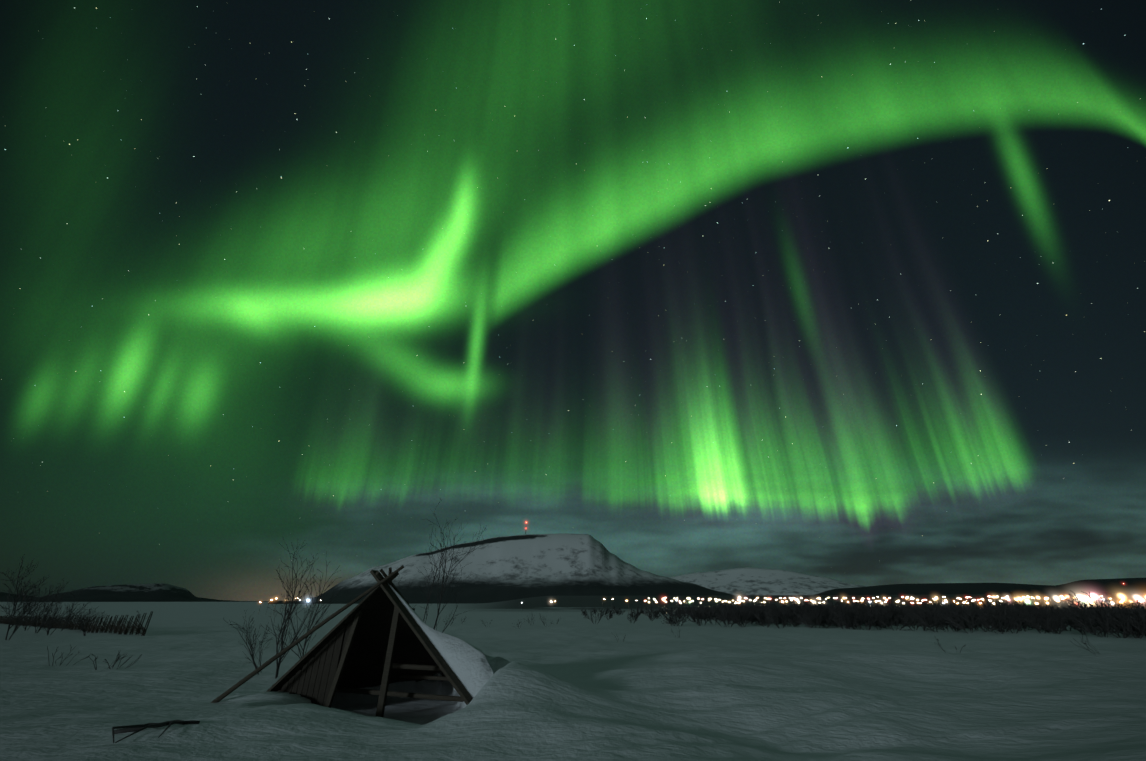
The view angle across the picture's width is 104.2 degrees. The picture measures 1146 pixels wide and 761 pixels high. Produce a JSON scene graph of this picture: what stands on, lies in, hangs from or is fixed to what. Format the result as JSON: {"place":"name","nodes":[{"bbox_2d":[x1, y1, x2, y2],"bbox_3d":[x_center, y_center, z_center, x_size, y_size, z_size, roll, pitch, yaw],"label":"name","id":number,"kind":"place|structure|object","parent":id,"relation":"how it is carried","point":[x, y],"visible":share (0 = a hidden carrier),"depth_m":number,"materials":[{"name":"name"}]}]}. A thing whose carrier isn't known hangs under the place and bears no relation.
{"place":"outdoors","nodes":[
{"label":"outdoors","id":0,"kind":"place"},
{"bbox_2d":[0,592,35,600],"bbox_3d":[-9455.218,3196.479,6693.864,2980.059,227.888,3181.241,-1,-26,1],"label":"hill","id":1,"kind":"structure","parent":0,"point":[3,596],"depth_m":6938.74,"materials":[{"name":"black"}]},
{"bbox_2d":[0,583,268,601],"bbox_3d":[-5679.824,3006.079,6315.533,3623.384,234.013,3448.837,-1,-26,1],"label":"hill","id":2,"kind":"structure","parent":0,"point":[160,592],"depth_m":5757.17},
{"bbox_2d":[388,583,492,697],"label":"snow","id":3,"kind":"structure","parent":0,"point":[468,665],"depth_m":7.96,"materials":[{"name":"white snow"}]},
{"bbox_2d":[268,533,731,603],"bbox_3d":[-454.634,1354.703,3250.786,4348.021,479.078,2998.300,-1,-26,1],"label":"mountain","id":4,"kind":"structure","parent":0,"point":[504,568],"depth_m":2854.29,"materials":[{"name":"white snow"}]},
{"bbox_2d":[0,593,1145,760],"bbox_3d":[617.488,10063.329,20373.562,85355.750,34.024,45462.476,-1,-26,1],"label":"ground snow","id":5,"kind":"structure","parent":0,"point":[572,684],"depth_m":8.71,"materials":[{"name":"white snow"}]},
{"bbox_2d":[0,554,68,639],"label":"bare shrub","id":6,"kind":"object","parent":5,"relation":"on","point":[25,595],"visible":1,"depth_m":28.83,"materials":[{"name":"plant"}]},
{"bbox_2d":[19,591,49,630],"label":"bare shrub","id":7,"kind":"object","parent":5,"relation":"on","point":[29,616],"visible":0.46,"depth_m":44.32,"materials":[{"name":"black plant"}]},
{"bbox_2d":[2,577,67,632],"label":"bare shrub","id":8,"kind":"object","parent":5,"relation":"on","point":[43,613],"visible":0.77,"depth_m":40.93,"materials":[{"name":"black plant"}]},
{"bbox_2d":[42,589,73,634],"bbox_3d":[-42.330,19.211,36.780,2.294,3.680,1.634,-16,-31,30],"label":"bare shrub","id":9,"kind":"object","parent":5,"relation":"on","point":[49,626],"visible":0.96,"depth_m":36.50,"materials":[{"name":"black plant"}]},
{"bbox_2d":[59,588,91,630],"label":"bare shrub","id":10,"kind":"object","parent":5,"relation":"on","point":[70,614],"visible":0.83,"depth_m":43.58,"materials":[{"name":"black plant"}]},
{"bbox_2d":[0,611,152,635],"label":"fence","id":11,"kind":"object","parent":5,"relation":"on","point":[110,628],"visible":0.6,"depth_m":39.02,"materials":[{"name":"brown wood"}]},
{"bbox_2d":[74,606,98,635],"bbox_3d":[-36.142,17.805,32.765,1.645,2.225,1.181,-24,-35,39],"label":"bare shrub","id":12,"kind":"object","parent":5,"relation":"on","point":[82,623],"visible":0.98,"depth_m":32.72,"materials":[{"name":"black plant"}]},
{"bbox_2d":[81,609,100,623],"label":"bare shrub","id":13,"kind":"object","parent":5,"relation":"on","point":[92,616],"visible":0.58,"depth_m":55.56,"materials":[{"name":"black plant"}]},
{"bbox_2d":[112,720,199,742],"bbox_3d":[-5.177,4.172,5.287,0.940,0.175,0.796,-1,-26,1],"label":"fallen branch","id":14,"kind":"object","parent":5,"relation":"on","point":[129,728],"visible":0.96,"depth_m":5.48,"materials":[{"name":"brown wood"}]},
{"bbox_2d":[223,610,272,674],"bbox_3d":[-8.606,6.990,11.693,1.222,1.752,1.878,22,-34,-38],"label":"bare shrub","id":15,"kind":"object","parent":5,"relation":"on","point":[252,650],"visible":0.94,"depth_m":11.69,"materials":[{"name":"brown plant"}]},
{"bbox_2d":[260,539,317,678],"bbox_3d":[-7.455,6.012,11.923,1.422,3.698,3.251,17,-31,-30],"label":"bare shrub","id":16,"kind":"object","parent":5,"relation":"on","point":[278,663],"visible":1,"depth_m":11.62,"materials":[{"name":"brown plant"}]},
{"bbox_2d":[266,551,351,658],"bbox_3d":[-7.222,6.293,11.943,2.013,3.199,1.907,-1,-26,1],"label":"bare shrub","id":17,"kind":"object","parent":5,"relation":"on","point":[313,619],"visible":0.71,"depth_m":11.98,"materials":[{"name":"brown plant"}]},
{"bbox_2d":[210,565,472,716],"bbox_3d":[-3.844,5.692,9.838,5.712,2.787,4.926,-1,-26,1],"label":"wooden shelter","id":18,"kind":"object","parent":5,"relation":"on","point":[376,636],"visible":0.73,"depth_m":8.99,"materials":[{"name":"brown wood"}]},
{"bbox_2d":[398,499,485,632],"bbox_3d":[-3.780,5.864,13.226,2.185,5.009,3.551,-1,-26,1],"label":"bare shrub","id":19,"kind":"object","parent":5,"relation":"on","point":[442,588],"visible":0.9,"depth_m":13.23,"materials":[{"name":"brown plant"}]},
{"bbox_2d":[47,612,1099,669],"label":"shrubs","id":20,"kind":"object","parent":5,"relation":"on","point":[117,658],"visible":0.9,"depth_m":14.03,"materials":[{"name":"brown plant"}]},
{"bbox_2d":[258,590,1145,614],"bbox_3d":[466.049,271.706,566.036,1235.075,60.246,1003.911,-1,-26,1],"label":"city lights","id":21,"kind":"object","parent":5,"relation":"on","point":[1127,598],"visible":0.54,"depth_m":190.22,"materials":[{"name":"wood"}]},
{"bbox_2d":[580,590,1145,638],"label":"birch thicket","id":22,"kind":"object","parent":5,"relation":"on","point":[1127,622],"visible":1,"depth_m":41.21,"materials":[{"name":"brown plant"}]},
{"bbox_2d":[0,0,1145,600],"label":"sky","id":23,"kind":"structure","parent":0,"point":[847,291],"materials":[{"name":"green"}]},
{"bbox_2d":[668,567,866,594],"bbox_3d":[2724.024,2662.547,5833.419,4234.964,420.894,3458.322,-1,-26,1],"label":"hill","id":24,"kind":"structure","parent":0,"point":[749,581],"depth_m":5513.57,"materials":[{"name":"white snow"}]},
{"bbox_2d":[816,578,1145,594],"bbox_3d":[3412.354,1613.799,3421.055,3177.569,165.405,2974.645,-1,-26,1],"label":"hill","id":25,"kind":"structure","parent":0,"point":[1130,585],"depth_m":3396.77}
]}

